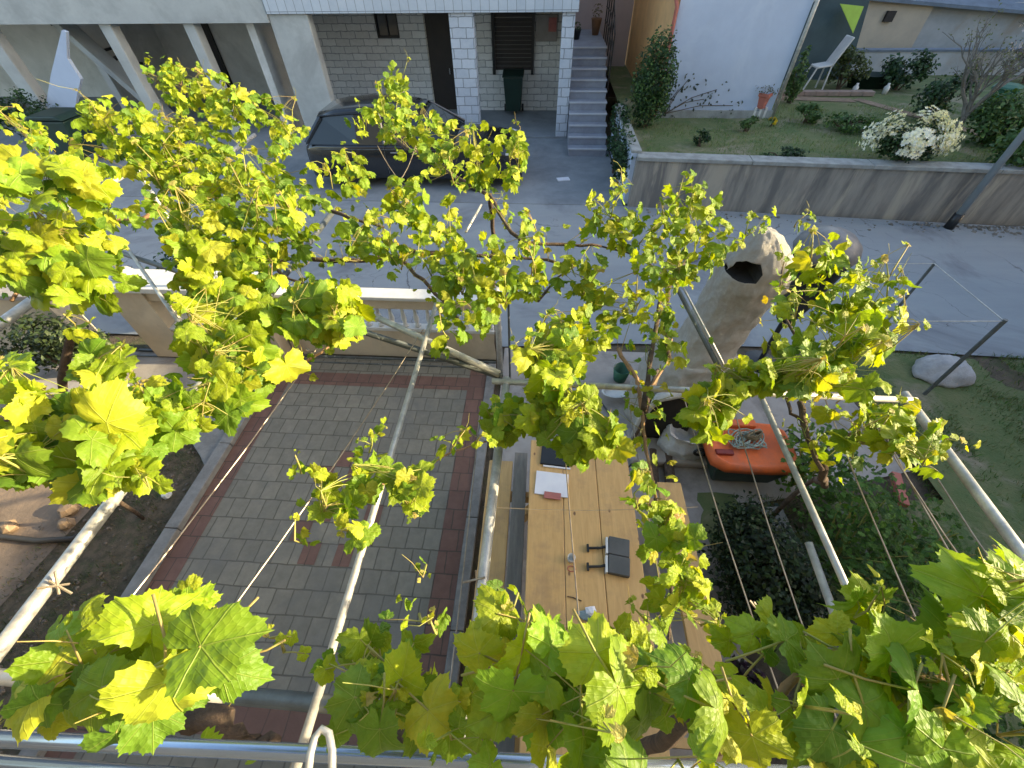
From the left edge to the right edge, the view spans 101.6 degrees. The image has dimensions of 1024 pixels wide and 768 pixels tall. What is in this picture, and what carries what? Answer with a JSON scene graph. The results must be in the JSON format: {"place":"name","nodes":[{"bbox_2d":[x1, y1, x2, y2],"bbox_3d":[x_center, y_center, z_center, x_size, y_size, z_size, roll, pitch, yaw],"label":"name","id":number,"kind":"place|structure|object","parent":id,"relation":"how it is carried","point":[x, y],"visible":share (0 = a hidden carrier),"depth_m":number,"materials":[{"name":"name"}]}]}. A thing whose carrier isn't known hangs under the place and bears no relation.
{"place":"outdoors","nodes":[
{"label":"outdoors","id":0,"kind":"place"},
{"bbox_2d":[0,484,91,605],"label":"earth yard","id":1,"kind":"structure","parent":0,"point":[30,510],"depth_m":4.18,"materials":[{"name":"brown soil"}]},
{"bbox_2d":[0,519,18,533],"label":"stone","id":2,"kind":"object","parent":1,"relation":"on","point":[8,526],"visible":1,"depth_m":4.12,"materials":[{"name":"stone"}]},
{"bbox_2d":[0,533,77,543],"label":"garden hose","id":3,"kind":"object","parent":1,"relation":"on","point":[18,538],"visible":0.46,"depth_m":4.05,"materials":[{"name":"rubber"}]},
{"bbox_2d":[57,517,75,530],"bbox_3d":[-4.452,1.390,4.158,0.114,0.110,0.125,2,48,3],"label":"stone","id":4,"kind":"object","parent":1,"relation":"on","point":[65,523],"visible":1,"depth_m":4.14,"materials":[{"name":"stone"}]},
{"bbox_2d":[57,503,80,517],"bbox_3d":[-4.541,1.276,4.264,0.170,0.110,0.162,32,56,27],"label":"stone","id":5,"kind":"object","parent":1,"relation":"on","point":[66,510],"visible":0.81,"depth_m":4.22,"materials":[{"name":"stone"}]},
{"bbox_2d":[0,352,195,408],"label":"path","id":6,"kind":"structure","parent":0,"point":[147,367],"depth_m":5.69,"materials":[{"name":"beige concrete"}]},
{"bbox_2d":[0,311,125,374],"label":"corner shrub","id":7,"kind":"object","parent":6,"relation":"on","point":[49,345],"visible":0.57,"depth_m":5.11,"materials":[{"name":"green plant"}]},
{"bbox_2d":[31,380,129,398],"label":"planter wall","id":8,"kind":"structure","parent":6,"relation":"on","point":[50,385],"depth_m":5.14,"materials":[{"name":"beige paint"}]},
{"bbox_2d":[193,414,224,464],"bbox_3d":[-3.597,0.457,5.057,0.717,0.060,1.344,-23,51,-19],"label":"concrete footing","id":9,"kind":"object","parent":6,"relation":"on","point":[205,447],"visible":0.09,"depth_m":4.82,"materials":[{"name":"concrete"}]},
{"bbox_2d":[0,444,203,754],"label":"planting strip","id":10,"kind":"object","parent":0,"point":[129,523],"visible":0.33,"depth_m":3.98,"materials":[{"name":"soil"}]},
{"bbox_2d":[0,444,197,754],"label":"pebbles","id":11,"kind":"object","parent":10,"relation":"on","point":[2,689],"visible":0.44,"depth_m":3.86,"materials":[{"name":"grey stone"}]},
{"bbox_2d":[0,445,199,752],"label":"weeds","id":12,"kind":"object","parent":10,"relation":"on","point":[97,560],"visible":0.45,"depth_m":3.92,"materials":[{"name":"green plant"}]},
{"bbox_2d":[0,103,270,519],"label":"grapevine","id":13,"kind":"object","parent":10,"relation":"on","point":[104,433],"visible":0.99,"depth_m":1.43,"materials":[{"name":"green plant"}]},
{"bbox_2d":[0,0,334,134],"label":"grey carport house","id":14,"kind":"structure","parent":0,"point":[250,45],"depth_m":11.38,"materials":[{"name":"paint"}]},
{"bbox_2d":[200,23,232,87],"bbox_3d":[-10.141,-10.970,14.104,0.700,2.200,0.090,2,48,3],"label":"door","id":15,"kind":"structure","parent":14,"relation":"in","point":[205,27],"depth_m":13.90,"materials":[{"name":"brown paint"}]},
{"bbox_2d":[44,357,487,767],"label":"driveway","id":16,"kind":"structure","parent":0,"point":[232,535],"depth_m":4.12,"materials":[{"name":"grey tile"}]},
{"bbox_2d":[18,363,495,756],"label":"kerb","id":17,"kind":"structure","parent":16,"relation":"on","point":[179,519],"depth_m":4.09,"materials":[{"name":"concrete"}]},
{"bbox_2d":[135,348,495,367],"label":"gate track","id":18,"kind":"structure","parent":16,"relation":"on","point":[364,357],"depth_m":5.72,"materials":[{"name":"metal"}]},
{"bbox_2d":[0,133,1023,767],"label":"pergola frame","id":19,"kind":"object","parent":16,"relation":"on","point":[314,703],"visible":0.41,"depth_m":1.57,"materials":[{"name":"metal"}]},
{"bbox_2d":[38,52,398,398],"bbox_3d":[-1.669,-1.096,2.382,3.029,1.053,1.336,35,57,28],"label":"grapevine","id":20,"kind":"object","parent":19,"relation":"on","point":[319,313],"visible":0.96,"depth_m":2.11,"materials":[{"name":"green plant"}]},
{"bbox_2d":[287,416,497,636],"bbox_3d":[-0.328,0.411,1.331,0.731,0.524,0.800,-16,49,-13],"label":"grapevine","id":21,"kind":"object","parent":19,"relation":"attached to","point":[361,489],"visible":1,"depth_m":1.34,"materials":[{"name":"green plant"}]},
{"bbox_2d":[0,97,622,205],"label":"front yard paving","id":22,"kind":"structure","parent":0,"point":[550,161],"depth_m":10.01,"materials":[{"name":"concrete"}]},
{"bbox_2d":[0,86,58,141],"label":"dark corner shrub","id":23,"kind":"object","parent":22,"relation":"on","point":[28,112],"visible":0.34,"depth_m":11.14,"materials":[{"name":"green plant"}]},
{"bbox_2d":[24,107,103,158],"bbox_3d":[-11.106,-6.207,10.502,0.968,1.119,0.800,2,48,3],"label":"green container","id":24,"kind":"object","parent":22,"relation":"on","point":[54,120],"visible":0.44,"depth_m":10.12,"materials":[{"name":"plastic"}]},
{"bbox_2d":[46,30,82,107],"bbox_3d":[-11.908,-8.023,11.097,1.946,2.136,0.080,2,48,3],"label":"leaning panel","id":25,"kind":"object","parent":22,"relation":"on","point":[65,72],"visible":0.73,"depth_m":11.02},
{"bbox_2d":[304,94,521,191],"bbox_3d":[-2.102,-5.571,9.506,4.720,1.518,2.060,2,48,3],"label":"black car","id":26,"kind":"object","parent":22,"relation":"on","point":[330,131],"visible":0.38,"depth_m":8.98,"materials":[{"name":"black paint"}]},
{"bbox_2d":[262,0,578,138],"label":"stone house","id":27,"kind":"structure","parent":22,"relation":"on","point":[462,54],"depth_m":12.07,"materials":[{"name":"white brick"}]},
{"bbox_2d":[373,13,399,37],"bbox_3d":[-3.585,-10.342,11.964,0.650,0.640,0.140,2,48,3],"label":"window","id":28,"kind":"structure","parent":27,"relation":"in","point":[386,24],"depth_m":12.00,"materials":[{"name":"black glass"}]},
{"bbox_2d":[424,13,456,108],"bbox_3d":[-2.128,-9.649,12.560,0.690,2.390,0.140,2,48,3],"label":"door","id":29,"kind":"structure","parent":27,"relation":"in","point":[436,24],"depth_m":12.48,"materials":[{"name":"wood"}]},
{"bbox_2d":[567,0,615,155],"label":"outdoor stairs","id":30,"kind":"structure","parent":22,"relation":"on","point":[586,126],"depth_m":10.99,"materials":[{"name":"concrete"}]},
{"bbox_2d":[574,22,581,39],"bbox_3d":[1.845,-10.051,11.856,0.260,0.399,0.260,2,48,3],"label":"plant pot","id":31,"kind":"object","parent":30,"relation":"on","point":[577,31],"visible":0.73,"depth_m":11.84,"materials":[{"name":"black plastic"}]},
{"bbox_2d":[591,3,602,34],"bbox_3d":[2.471,-10.656,12.189,0.329,0.709,0.358,2,48,3],"label":"clay pot","id":32,"kind":"object","parent":30,"relation":"on","point":[596,22],"visible":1,"depth_m":12.19,"materials":[{"name":"brown ceramic"}]},
{"bbox_2d":[575,0,633,96],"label":"landing wall","id":33,"kind":"structure","parent":22,"relation":"on","point":[623,13],"depth_m":12.97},
{"bbox_2d":[0,724,811,767],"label":"balcony railing","id":34,"kind":"object","parent":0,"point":[310,753],"visible":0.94,"depth_m":0.75,"materials":[{"name":"grey metal"}]},
{"bbox_2d":[0,26,1023,765],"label":"ground","id":35,"kind":"structure","parent":0,"point":[138,342],"depth_m":4.49,"materials":[{"name":"concrete"}]},
{"bbox_2d":[0,285,106,352],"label":"side wall","id":36,"kind":"structure","parent":35,"relation":"on","point":[6,304],"depth_m":5.41,"materials":[{"name":"beige paint"}]},
{"bbox_2d":[105,269,292,359],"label":"garden wall","id":37,"kind":"structure","parent":35,"relation":"on","point":[147,316],"depth_m":5.30,"materials":[{"name":"beige paint"}]},
{"bbox_2d":[111,266,137,282],"bbox_3d":[-4.661,-1.329,4.998,0.260,0.140,0.248,2,48,3],"label":"coping stone","id":38,"kind":"object","parent":37,"relation":"on","point":[127,270],"visible":0.28,"depth_m":4.98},
{"bbox_2d":[272,287,501,359],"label":"garden gate","id":39,"kind":"structure","parent":37,"relation":"attached to","point":[475,347],"depth_m":5.42,"materials":[{"name":"beige paint"}]},
{"bbox_2d":[297,53,601,368],"bbox_3d":[-0.731,-0.714,3.746,3.165,3.458,1.925,35,57,28],"label":"grapevine","id":40,"kind":"object","parent":35,"relation":"on","point":[454,281],"visible":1,"depth_m":2.30,"materials":[{"name":"green plant"}]},
{"bbox_2d":[606,98,635,183],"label":"hedge plant","id":41,"kind":"object","parent":35,"relation":"on","point":[619,153],"visible":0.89,"depth_m":9.12,"materials":[{"name":"green plant"}]},
{"bbox_2d":[609,104,641,203],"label":"garden side wall","id":42,"kind":"structure","parent":35,"relation":"on","point":[635,148],"depth_m":8.64,"materials":[{"name":"concrete"}]},
{"bbox_2d":[627,152,1023,225],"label":"retaining wall","id":43,"kind":"structure","parent":35,"relation":"on","point":[930,191],"depth_m":8.03,"materials":[{"name":"concrete"}]},
{"bbox_2d":[1,196,1023,357],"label":"road","id":44,"kind":"structure","parent":0,"point":[987,269],"depth_m":7.24,"materials":[{"name":"grey asphalt"}]},
{"bbox_2d":[144,252,238,313],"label":"roadside plant","id":45,"kind":"object","parent":44,"relation":"on","point":[163,259],"depth_m":5.64,"materials":[{"name":"green plant"}]},
{"bbox_2d":[634,209,1023,237],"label":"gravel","id":46,"kind":"structure","parent":44,"relation":"on","point":[979,227],"depth_m":8.01,"materials":[{"name":"gravel"}]},
{"bbox_2d":[878,263,1008,394],"bbox_3d":[4.726,-0.790,5.239,1.108,1.216,1.669,10,49,10],"label":"wire trellis","id":47,"kind":"object","parent":44,"relation":"on","point":[988,335],"visible":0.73,"depth_m":4.75,"materials":[{"name":"grey metal"}]},
{"bbox_2d":[943,128,1023,229],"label":"lamp post","id":48,"kind":"object","parent":44,"relation":"on","point":[953,221],"visible":1,"depth_m":7.38,"materials":[{"name":"grey metal"}]},
{"bbox_2d":[502,68,523,110],"bbox_3d":[0.046,-8.846,12.665,0.620,1.098,0.732,2,48,3],"label":"wheelie bin","id":49,"kind":"object","parent":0,"point":[512,80],"visible":1,"depth_m":12.35,"materials":[{"name":"green plastic"}]},
{"bbox_2d":[478,160,733,649],"bbox_3d":[0.514,0.503,2.815,0.952,3.178,2.604,13,49,12],"label":"grapevine","id":50,"kind":"object","parent":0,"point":[550,363],"visible":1,"depth_m":1.74,"materials":[{"name":"green plant"}]},
{"bbox_2d":[493,348,909,760],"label":"stone paving","id":51,"kind":"structure","parent":0,"point":[692,481],"depth_m":4.54,"materials":[{"name":"grey stone"}]},
{"bbox_2d":[494,287,510,378],"bbox_3d":[-0.105,-0.506,4.898,0.169,1.450,0.072,2,48,3],"label":"gate post","id":52,"kind":"object","parent":51,"relation":"on","point":[498,330],"visible":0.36,"depth_m":4.89,"materials":[{"name":"metal"}]},
{"bbox_2d":[0,537,1023,767],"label":"grapevine","id":53,"kind":"object","parent":51,"relation":"on","point":[154,668],"visible":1,"depth_m":0.56,"materials":[{"name":"green plant"}]},
{"bbox_2d":[471,440,724,761],"bbox_3d":[0.612,1.751,3.314,1.820,0.770,2.650,2,48,3],"label":"picnic table","id":54,"kind":"object","parent":51,"relation":"on","point":[600,485],"visible":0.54,"depth_m":3.32,"materials":[{"name":"brown wood"}]},
{"bbox_2d":[534,471,568,499],"bbox_3d":[0.340,0.872,3.584,0.286,0.019,0.254,6,48,6],"label":"notebook","id":55,"kind":"object","parent":54,"relation":"on","point":[550,485],"visible":1,"depth_m":3.58,"materials":[{"name":"white paper"}]},
{"bbox_2d":[540,446,569,469],"bbox_3d":[0.399,0.653,3.782,0.271,0.024,0.243,5,48,6],"label":"black folder","id":56,"kind":"object","parent":54,"relation":"on","point":[549,458],"visible":0.56,"depth_m":3.74,"materials":[{"name":"plastic"}]},
{"bbox_2d":[567,553,575,571],"bbox_3d":[0.448,1.340,3.130,0.068,0.060,0.118,2,48,3],"label":"plastic cup","id":57,"kind":"object","parent":54,"relation":"on","point":[570,557],"visible":0.88,"depth_m":3.15,"materials":[{"name":"plastic"}]},
{"bbox_2d":[576,606,595,620],"bbox_3d":[0.520,1.600,2.892,0.142,0.060,0.088,-9,48,-7],"label":"crumpled packet","id":58,"kind":"object","parent":54,"relation":"on","point":[586,613],"visible":0.7,"depth_m":2.89,"materials":[{"name":"white plastic"}]},
{"bbox_2d":[586,536,629,577],"bbox_3d":[0.729,1.299,3.175,0.325,0.046,0.284,7,48,7],"label":"black bracket pair","id":59,"kind":"object","parent":54,"relation":"on","point":[617,556],"visible":1,"depth_m":3.14,"materials":[{"name":"grey metal"}]},
{"bbox_2d":[613,361,631,382],"bbox_3d":[1.404,-0.176,5.336,0.229,0.324,0.214,2,48,3],"label":"green pail","id":60,"kind":"object","parent":51,"relation":"on","point":[621,372],"visible":0.78,"depth_m":5.38,"materials":[{"name":"plastic"}]},
{"bbox_2d":[649,448,658,489],"bbox_3d":[1.519,0.911,4.481,0.118,0.117,0.454,6,48,6],"label":"bottle","id":61,"kind":"object","parent":51,"relation":"on","point":[655,470],"visible":0.34,"depth_m":4.44,"materials":[{"name":"brown glass"}]},
{"bbox_2d":[663,453,675,482],"bbox_3d":[1.681,0.939,4.453,0.118,0.117,0.454,6,48,6],"label":"bottle","id":62,"kind":"object","parent":51,"relation":"on","point":[668,469],"visible":0.45,"depth_m":4.43,"materials":[{"name":"black glass"}]},
{"bbox_2d":[624,225,793,468],"bbox_3d":[1.949,-0.329,4.105,1.250,2.420,1.248,2,48,3],"label":"stone fireplace","id":63,"kind":"object","parent":51,"relation":"on","point":[730,307],"visible":0.59,"depth_m":3.83,"materials":[{"name":"stone"}]},
{"bbox_2d":[602,389,626,397],"bbox_3d":[1.275,0.111,5.180,0.336,0.050,0.210,2,48,3],"label":"white bowl","id":64,"kind":"object","parent":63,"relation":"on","point":[615,393],"visible":0.68,"depth_m":5.18,"materials":[{"name":"ceramic"}]},
{"bbox_2d":[657,424,704,460],"bbox_3d":[1.870,0.631,4.542,0.544,0.421,0.386,2,48,3],"label":"white sack","id":65,"kind":"object","parent":63,"relation":"on","point":[678,444],"visible":0.68,"depth_m":4.45,"materials":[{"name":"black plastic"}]},
{"bbox_2d":[724,654,765,695],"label":"purple plant","id":66,"kind":"object","parent":51,"relation":"on","point":[741,665],"visible":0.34,"depth_m":3.11,"materials":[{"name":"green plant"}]},
{"bbox_2d":[703,419,804,482],"bbox_3d":[2.479,0.749,4.340,1.027,0.536,0.585,2,48,3],"label":"orange tub","id":67,"kind":"object","parent":51,"relation":"on","point":[728,461],"visible":0.61,"depth_m":4.13,"materials":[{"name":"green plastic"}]},
{"bbox_2d":[728,428,766,449],"bbox_3d":[2.348,0.534,4.160,0.382,0.102,0.244,2,48,3],"label":"rope coil","id":68,"kind":"object","parent":67,"relation":"on","point":[753,436],"visible":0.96,"depth_m":4.14,"materials":[{"name":"fabric"}]},
{"bbox_2d":[745,225,862,372],"bbox_3d":[3.314,-0.922,4.929,0.640,1.885,0.640,2,48,3],"label":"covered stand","id":69,"kind":"object","parent":51,"relation":"on","point":[853,251],"visible":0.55,"depth_m":4.33,"materials":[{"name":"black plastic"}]},
{"bbox_2d":[774,422,864,504],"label":"berry bush","id":70,"kind":"object","parent":51,"relation":"on","point":[804,470],"visible":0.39,"depth_m":3.98,"materials":[{"name":"green plant"}]},
{"bbox_2d":[606,65,1023,163],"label":"garden lawn","id":71,"kind":"structure","parent":0,"point":[621,78],"depth_m":9.46,"materials":[{"name":"plant"}]},
{"bbox_2d":[629,24,680,127],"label":"climbing shrub","id":72,"kind":"object","parent":71,"relation":"on","point":[651,94],"visible":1,"depth_m":8.80,"materials":[{"name":"green plant"}]},
{"bbox_2d":[661,70,742,117],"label":"shrub","id":73,"kind":"object","parent":71,"relation":"on","point":[681,91],"depth_m":9.73,"materials":[{"name":"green plant"}]},
{"bbox_2d":[693,128,711,146],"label":"garden bush","id":74,"kind":"object","parent":71,"relation":"on","point":[706,136],"visible":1,"depth_m":8.61,"materials":[{"name":"green plant"}]},
{"bbox_2d":[625,0,819,117],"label":"blue white house","id":75,"kind":"structure","parent":71,"relation":"on","point":[743,48],"depth_m":9.17,"materials":[{"name":"paint"}]},
{"bbox_2d":[739,115,759,131],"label":"garden bush","id":76,"kind":"object","parent":71,"relation":"on","point":[745,126],"visible":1,"depth_m":9.13,"materials":[{"name":"green plant"}]},
{"bbox_2d":[753,84,789,117],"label":"potted plant","id":77,"kind":"object","parent":71,"relation":"on","point":[764,98],"visible":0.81,"depth_m":9.65,"materials":[{"name":"ceramic"}]},
{"bbox_2d":[760,146,809,156],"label":"garden bush","id":78,"kind":"object","parent":71,"relation":"on","point":[791,152],"visible":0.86,"depth_m":8.01,"materials":[{"name":"green plant"}]},
{"bbox_2d":[783,45,811,103],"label":"garden bush","id":79,"kind":"object","parent":71,"relation":"on","point":[793,88],"visible":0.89,"depth_m":10.33,"materials":[{"name":"green plant"}]},
{"bbox_2d":[795,102,823,123],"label":"garden bush","id":80,"kind":"object","parent":71,"relation":"on","point":[813,110],"visible":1,"depth_m":9.41,"materials":[{"name":"green plant"}]},
{"bbox_2d":[776,96,855,101],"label":"garden path","id":81,"kind":"structure","parent":71,"relation":"on","point":[824,99],"depth_m":10.91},
{"bbox_2d":[777,90,874,95],"bbox_3d":[8.219,-7.764,11.129,2.690,0.100,0.200,2,48,3],"label":"brick edging","id":82,"kind":"object","parent":71,"relation":"on","point":[837,93],"visible":0.77,"depth_m":11.05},
{"bbox_2d":[783,0,869,79],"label":"dark tarp shelter","id":83,"kind":"object","parent":71,"relation":"on","point":[829,29],"visible":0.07,"depth_m":11.56,"materials":[{"name":"fabric"}]},
{"bbox_2d":[840,4,863,32],"bbox_3d":[8.919,-9.737,11.123,0.662,0.597,0.030,2,48,3],"label":"lime pennant","id":84,"kind":"object","parent":83,"relation":"hanging from","point":[852,13],"visible":1,"depth_m":11.03,"materials":[{"name":"fabric"}]},
{"bbox_2d":[803,35,854,89],"bbox_3d":[8.331,-8.552,11.152,0.775,1.156,0.440,2,48,3],"label":"garden chair","id":85,"kind":"object","parent":71,"relation":"on","point":[839,50],"visible":0.88,"depth_m":11.03,"materials":[{"name":"white paint"}]},
{"bbox_2d":[822,45,872,89],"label":"garden bush","id":86,"kind":"object","parent":71,"relation":"on","point":[856,59],"visible":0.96,"depth_m":11.10,"materials":[{"name":"green plant"}]},
{"bbox_2d":[817,112,881,134],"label":"garden bush","id":87,"kind":"object","parent":71,"relation":"on","point":[846,122],"visible":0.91,"depth_m":9.10,"materials":[{"name":"green plant"}]},
{"bbox_2d":[847,71,886,88],"bbox_3d":[9.924,-8.411,11.570,1.378,0.300,0.636,2,48,3],"label":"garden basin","id":88,"kind":"object","parent":71,"relation":"on","point":[874,80],"visible":0.44,"depth_m":11.46,"materials":[{"name":"black plastic"}]},
{"bbox_2d":[879,48,940,89],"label":"garden bush","id":89,"kind":"object","parent":71,"relation":"on","point":[894,71],"visible":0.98,"depth_m":11.04,"materials":[{"name":"green plant"}]},
{"bbox_2d":[854,105,966,162],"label":"white flower bush","id":90,"kind":"object","parent":71,"relation":"on","point":[911,144],"visible":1,"depth_m":7.51,"materials":[{"name":"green plant"}]},
{"bbox_2d":[850,48,1023,74],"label":"boundary wall","id":91,"kind":"structure","parent":71,"relation":"on","point":[949,59],"depth_m":12.20,"materials":[{"name":"stone"}]},
{"bbox_2d":[857,0,1023,47],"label":"garden shed","id":92,"kind":"structure","parent":71,"relation":"on","point":[903,23],"depth_m":12.90,"materials":[{"name":"beige paint"}]},
{"bbox_2d":[909,66,980,118],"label":"garden bush","id":93,"kind":"object","parent":71,"relation":"on","point":[938,92],"visible":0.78,"depth_m":9.12,"materials":[{"name":"green plant"}]},
{"bbox_2d":[938,0,1023,132],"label":"bare tree","id":94,"kind":"object","parent":71,"relation":"on","point":[1005,79],"visible":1,"depth_m":7.78,"materials":[{"name":"grey plant"}]},
{"bbox_2d":[958,88,1023,147],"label":"garden bush","id":95,"kind":"object","parent":71,"relation":"on","point":[994,128],"visible":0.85,"depth_m":8.16,"materials":[{"name":"green plant"}]},
{"bbox_2d":[985,127,1023,166],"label":"garden bush","id":96,"kind":"object","parent":71,"relation":"on","point":[1015,159],"visible":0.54,"depth_m":7.46,"materials":[{"name":"green plant"}]},
{"bbox_2d":[987,82,1023,112],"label":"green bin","id":97,"kind":"object","parent":71,"relation":"on","point":[1009,86],"visible":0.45,"depth_m":9.46,"materials":[{"name":"plastic"}]},
{"bbox_2d":[1003,23,1023,83],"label":"blossom tree","id":98,"kind":"object","parent":71,"relation":"on","point":[1020,47],"visible":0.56,"depth_m":11.46,"materials":[{"name":"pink plant"}]},
{"bbox_2d":[697,350,1023,767],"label":"lawn","id":99,"kind":"structure","parent":0,"point":[983,530],"depth_m":4.51,"materials":[{"name":"plant"}]},
{"bbox_2d":[697,489,837,651],"bbox_3d":[2.092,1.504,3.497,0.987,0.829,1.311,2,48,3],"label":"dark garden shrub","id":100,"kind":"object","parent":99,"relation":"on","point":[752,550],"visible":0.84,"depth_m":3.34,"materials":[{"name":"green plant"}]},
{"bbox_2d":[761,506,838,722],"bbox_3d":[2.568,1.944,3.547,0.364,0.100,1.902,5,48,5],"label":"curved edging","id":101,"kind":"object","parent":99,"relation":"on","point":[782,515],"visible":0.05,"depth_m":4.04,"materials":[{"name":"concrete"}]},
{"bbox_2d":[674,200,980,522],"bbox_3d":[1.460,0.515,2.815,1.248,3.118,1.984,34,57,28],"label":"grapevine","id":102,"kind":"object","parent":99,"relation":"on","point":[825,368],"visible":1,"depth_m":1.66,"materials":[{"name":"green plant"}]},
{"bbox_2d":[793,445,942,622],"bbox_3d":[2.983,1.290,3.516,0.838,1.023,1.701,2,48,3],"label":"berry bush","id":103,"kind":"object","parent":99,"relation":"on","point":[858,527],"visible":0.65,"depth_m":3.45,"materials":[{"name":"green plant"}]},
{"bbox_2d":[889,471,909,506],"bbox_3d":[3.976,1.080,4.286,0.080,0.060,0.384,15,50,14],"label":"edging piece","id":104,"kind":"object","parent":99,"relation":"on","point":[898,476],"visible":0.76,"depth_m":4.29,"materials":[{"name":"ceramic"}]},
{"bbox_2d":[853,471,981,615],"bbox_3d":[3.633,1.426,3.736,1.127,0.489,1.224,31,55,26],"label":"berry bush","id":105,"kind":"object","parent":99,"relation":"on","point":[926,545],"visible":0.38,"depth_m":3.74,"materials":[{"name":"green plant"}]},
{"bbox_2d":[912,354,975,387],"bbox_3d":[5.498,-0.183,5.325,0.730,0.346,0.523,2,48,3],"label":"boulder","id":106,"kind":"object","parent":99,"relation":"on","point":[931,369],"visible":0.82,"depth_m":5.21,"materials":[{"name":"stone"}]},
{"bbox_2d":[891,614,1023,748],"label":"berry bush","id":107,"kind":"object","parent":99,"relation":"on","point":[1004,727],"visible":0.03,"depth_m":2.63,"materials":[{"name":"green plant"}]},
{"bbox_2d":[852,98,980,134],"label":"garden path","id":108,"kind":"structure","parent":0,"point":[882,105],"depth_m":10.29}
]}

